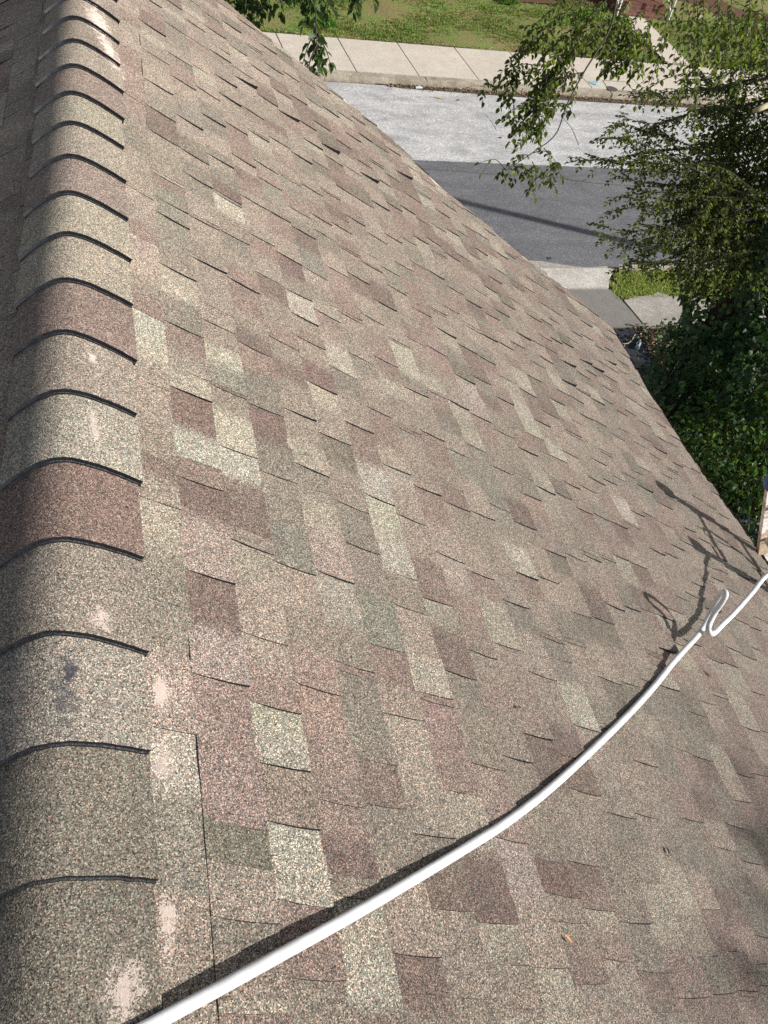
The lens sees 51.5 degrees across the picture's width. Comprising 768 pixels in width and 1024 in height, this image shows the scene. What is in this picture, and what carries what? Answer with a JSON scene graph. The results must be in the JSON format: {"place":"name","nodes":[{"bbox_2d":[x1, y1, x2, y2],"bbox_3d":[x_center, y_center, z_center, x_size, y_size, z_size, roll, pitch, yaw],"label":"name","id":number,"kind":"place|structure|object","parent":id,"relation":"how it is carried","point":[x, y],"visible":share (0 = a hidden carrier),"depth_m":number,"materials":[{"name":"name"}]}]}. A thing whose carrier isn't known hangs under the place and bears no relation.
{"place":"outdoors","nodes":[
{"label":"outdoors","id":0,"kind":"place"},
{"bbox_2d":[226,0,767,71],"bbox_3d":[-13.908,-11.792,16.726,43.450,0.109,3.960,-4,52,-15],"label":"lawn","id":1,"kind":"structure","parent":0,"point":[390,8],"depth_m":20.36,"materials":[{"name":"green plant"}]},
{"bbox_2d":[317,18,335,31],"bbox_3d":[-1.423,-11.676,19.012,0.610,0.281,0.500,-4,52,-15],"label":"weed","id":2,"kind":"object","parent":1,"relation":"on","point":[329,23],"visible":0.48,"depth_m":18.93,"materials":[{"name":"green plant"}]},
{"bbox_2d":[499,0,520,5],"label":"weed","id":3,"kind":"object","parent":1,"relation":"on","point":[505,1],"visible":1,"depth_m":22.02,"materials":[{"name":"green plant"}]},
{"bbox_2d":[576,9,595,20],"bbox_3d":[5.642,-13.878,22.259,0.625,0.278,0.644,-4,52,-15],"label":"weed","id":4,"kind":"object","parent":1,"relation":"on","point":[586,14],"visible":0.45,"depth_m":22.27,"materials":[{"name":"green plant"}]},
{"bbox_2d":[606,14,631,27],"bbox_3d":[6.611,-13.823,22.408,0.723,0.310,0.686,-4,52,-15],"label":"weed","id":5,"kind":"object","parent":1,"relation":"on","point":[617,21],"visible":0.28,"depth_m":22.38,"materials":[{"name":"green plant"}]},
{"bbox_2d":[262,32,767,98],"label":"pavement","id":6,"kind":"structure","parent":0,"point":[368,56],"depth_m":18.88,"materials":[{"name":"concrete"}]},
{"bbox_2d":[275,33,611,93],"bbox_3d":[5.327,-10.881,19.847,62.000,0.001,2.020,-4,52,-15],"label":"pavement joint","id":7,"kind":"object","parent":6,"relation":"on","point":[348,57],"visible":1,"depth_m":18.43,"materials":[{"name":"grey concrete"}]},
{"bbox_2d":[589,81,598,84],"bbox_3d":[5.122,-10.461,19.406,0.271,0.024,0.184,14,49,0],"label":"paper scrap","id":8,"kind":"object","parent":6,"relation":"on","point":[594,82],"visible":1,"depth_m":19.41,"materials":[{"name":"paper"}]},
{"bbox_2d":[606,86,616,91],"bbox_3d":[5.548,-10.296,19.376,0.279,0.012,0.279,-4,52,-15],"label":"access cover","id":9,"kind":"object","parent":6,"relation":"on","point":[611,88],"visible":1,"depth_m":19.36,"materials":[{"name":"metal"}]},
{"bbox_2d":[271,29,767,517],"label":"ground","id":10,"kind":"structure","parent":0,"point":[646,342],"depth_m":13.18,"materials":[{"name":"plant"}]},
{"bbox_2d":[224,0,393,78],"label":"garden tree","id":11,"kind":"object","parent":10,"relation":"on","point":[316,20],"visible":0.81,"depth_m":5.05,"materials":[{"name":"green plant"}]},
{"bbox_2d":[0,0,767,1023],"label":"house","id":12,"kind":"structure","parent":10,"relation":"on","point":[360,498],"depth_m":2.01,"materials":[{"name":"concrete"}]},
{"bbox_2d":[137,572,767,1023],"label":"hose","id":13,"kind":"object","parent":12,"relation":"on","point":[215,990],"visible":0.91,"depth_m":1.49,"materials":[{"name":"white plastic"}]},
{"bbox_2d":[315,69,761,106],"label":"kerb","id":14,"kind":"structure","parent":10,"relation":"on","point":[362,77],"depth_m":18.20,"materials":[{"name":"concrete"}]},
{"bbox_2d":[474,0,767,426],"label":"street tree","id":15,"kind":"object","parent":10,"relation":"on","point":[710,210],"visible":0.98,"depth_m":8.65,"materials":[{"name":"green plant"}]},
{"bbox_2d":[637,159,767,446],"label":"ivy","id":16,"kind":"object","parent":15,"relation":"attached to","point":[667,357],"visible":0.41,"depth_m":10.34,"materials":[{"name":"green plant"}]},
{"bbox_2d":[752,102,767,113],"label":"dead branch","id":17,"kind":"object","parent":15,"relation":"attached to","point":[764,106],"visible":1,"depth_m":7.98,"materials":[{"name":"brown wood"}]},
{"bbox_2d":[604,0,676,20],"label":"porch steps","id":18,"kind":"structure","parent":10,"relation":"on","point":[649,7],"depth_m":23.21,"materials":[{"name":"red brick"}]},
{"bbox_2d":[618,264,722,271],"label":"kerb","id":19,"kind":"structure","parent":10,"relation":"on","point":[635,267],"depth_m":14.43,"materials":[{"name":"concrete"}]},
{"bbox_2d":[626,317,767,546],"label":"ground cover","id":20,"kind":"object","parent":10,"relation":"on","point":[660,337],"visible":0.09,"depth_m":11.89,"materials":[{"name":"green plant"}]},
{"bbox_2d":[662,398,742,488],"bbox_3d":[3.969,-0.717,10.480,1.456,1.420,1.312,33,52,16],"label":"shrub","id":21,"kind":"object","parent":10,"relation":"on","point":[695,450],"visible":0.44,"depth_m":10.10,"materials":[{"name":"green plant"}]},
{"bbox_2d":[653,303,767,449],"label":"shrub","id":22,"kind":"object","parent":10,"relation":"on","point":[736,351],"visible":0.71,"depth_m":10.17,"materials":[{"name":"green plant"}]},
{"bbox_2d":[679,379,767,529],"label":"shrub","id":23,"kind":"object","parent":10,"relation":"on","point":[730,485],"visible":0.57,"depth_m":10.19,"materials":[{"name":"green plant"}]},
{"bbox_2d":[698,424,767,525],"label":"shrub","id":24,"kind":"object","parent":10,"relation":"on","point":[755,480],"visible":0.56,"depth_m":10.34,"materials":[{"name":"green plant"}]},
{"bbox_2d":[756,474,767,560],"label":"ladder","id":25,"kind":"object","parent":10,"relation":"on","point":[762,546],"visible":0.09,"depth_m":4.08,"materials":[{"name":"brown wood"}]},
{"bbox_2d":[324,81,767,173],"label":"road lane","id":26,"kind":"structure","parent":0,"point":[417,124],"depth_m":17.33,"materials":[{"name":"grey concrete"}]},
{"bbox_2d":[422,114,642,186],"bbox_3d":[3.368,-7.843,17.061,6.080,0.004,3.117,-4,52,-15],"label":"road crack","id":27,"kind":"object","parent":26,"relation":"on","point":[547,176],"visible":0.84,"depth_m":16.32,"materials":[{"name":"grey asphalt"}]},
{"bbox_2d":[376,83,767,111],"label":"gutter dirt","id":28,"kind":"structure","parent":26,"relation":"on","point":[560,98],"depth_m":18.83,"materials":[{"name":"brown soil"}]},
{"bbox_2d":[540,268,614,288],"bbox_3d":[1.814,-3.965,13.516,4.980,0.035,0.580,-4,52,-15],"label":"driveway apron","id":29,"kind":"object","parent":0,"point":[580,278],"visible":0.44,"depth_m":13.93,"materials":[{"name":"concrete"}]},
{"bbox_2d":[413,160,767,266],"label":"road","id":30,"kind":"structure","parent":0,"point":[557,229],"depth_m":15.38,"materials":[{"name":"grey asphalt"}]},
{"bbox_2d":[529,260,725,268],"bbox_3d":[4.113,-4.576,14.492,12.000,0.001,0.573,-4,52,-15],"label":"gutter edge","id":31,"kind":"object","parent":30,"relation":"on","point":[540,264],"visible":0.18,"depth_m":14.11,"materials":[{"name":"concrete"}]},
{"bbox_2d":[567,289,643,327],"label":"pavement","id":32,"kind":"structure","parent":0,"point":[609,307],"depth_m":13.48,"materials":[{"name":"grey concrete"}]},
{"bbox_2d":[515,0,767,19],"bbox_3d":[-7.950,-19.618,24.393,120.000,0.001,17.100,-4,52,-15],"label":"flower bed","id":33,"kind":"object","parent":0,"point":[724,8],"depth_m":24.72,"materials":[{"name":"green plant"}]},
{"bbox_2d":[621,16,688,65],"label":"garden path","id":34,"kind":"structure","parent":0,"point":[655,35],"depth_m":21.96,"materials":[{"name":"concrete"}]},
{"bbox_2d":[644,42,685,65],"bbox_3d":[7.497,-13.105,22.179,0.900,0.001,3.300,-4,52,-15],"label":"path edge","id":35,"kind":"object","parent":34,"relation":"attached to","point":[659,56],"visible":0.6,"depth_m":21.44,"materials":[{"name":"grey concrete"}]},
{"bbox_2d":[613,329,758,544],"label":"driveway","id":36,"kind":"structure","parent":0,"point":[625,334],"depth_m":12.77,"materials":[{"name":"grey asphalt"}]},
{"bbox_2d":[635,339,640,349],"bbox_3d":[4.133,-2.724,12.918,0.070,0.071,0.244,25,50,10],"label":"plastic bottle","id":37,"kind":"object","parent":36,"relation":"on","point":[637,346],"visible":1,"depth_m":12.85,"materials":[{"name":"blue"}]},
{"bbox_2d":[624,292,765,327],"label":"pavement","id":38,"kind":"structure","parent":0,"point":[652,311],"depth_m":13.67,"materials":[{"name":"concrete"}]},
{"bbox_2d":[644,0,767,71],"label":"lawn","id":39,"kind":"structure","parent":0,"point":[710,15],"depth_m":23.69,"materials":[{"name":"green plant"}]},
{"bbox_2d":[654,272,765,299],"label":"verge","id":40,"kind":"structure","parent":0,"point":[689,294],"depth_m":14.25,"materials":[{"name":"green plant"}]},
{"bbox_2d":[605,269,724,300],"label":"grass","id":41,"kind":"structure","parent":40,"relation":"on","point":[643,289],"depth_m":14.11,"materials":[{"name":"green plant"}]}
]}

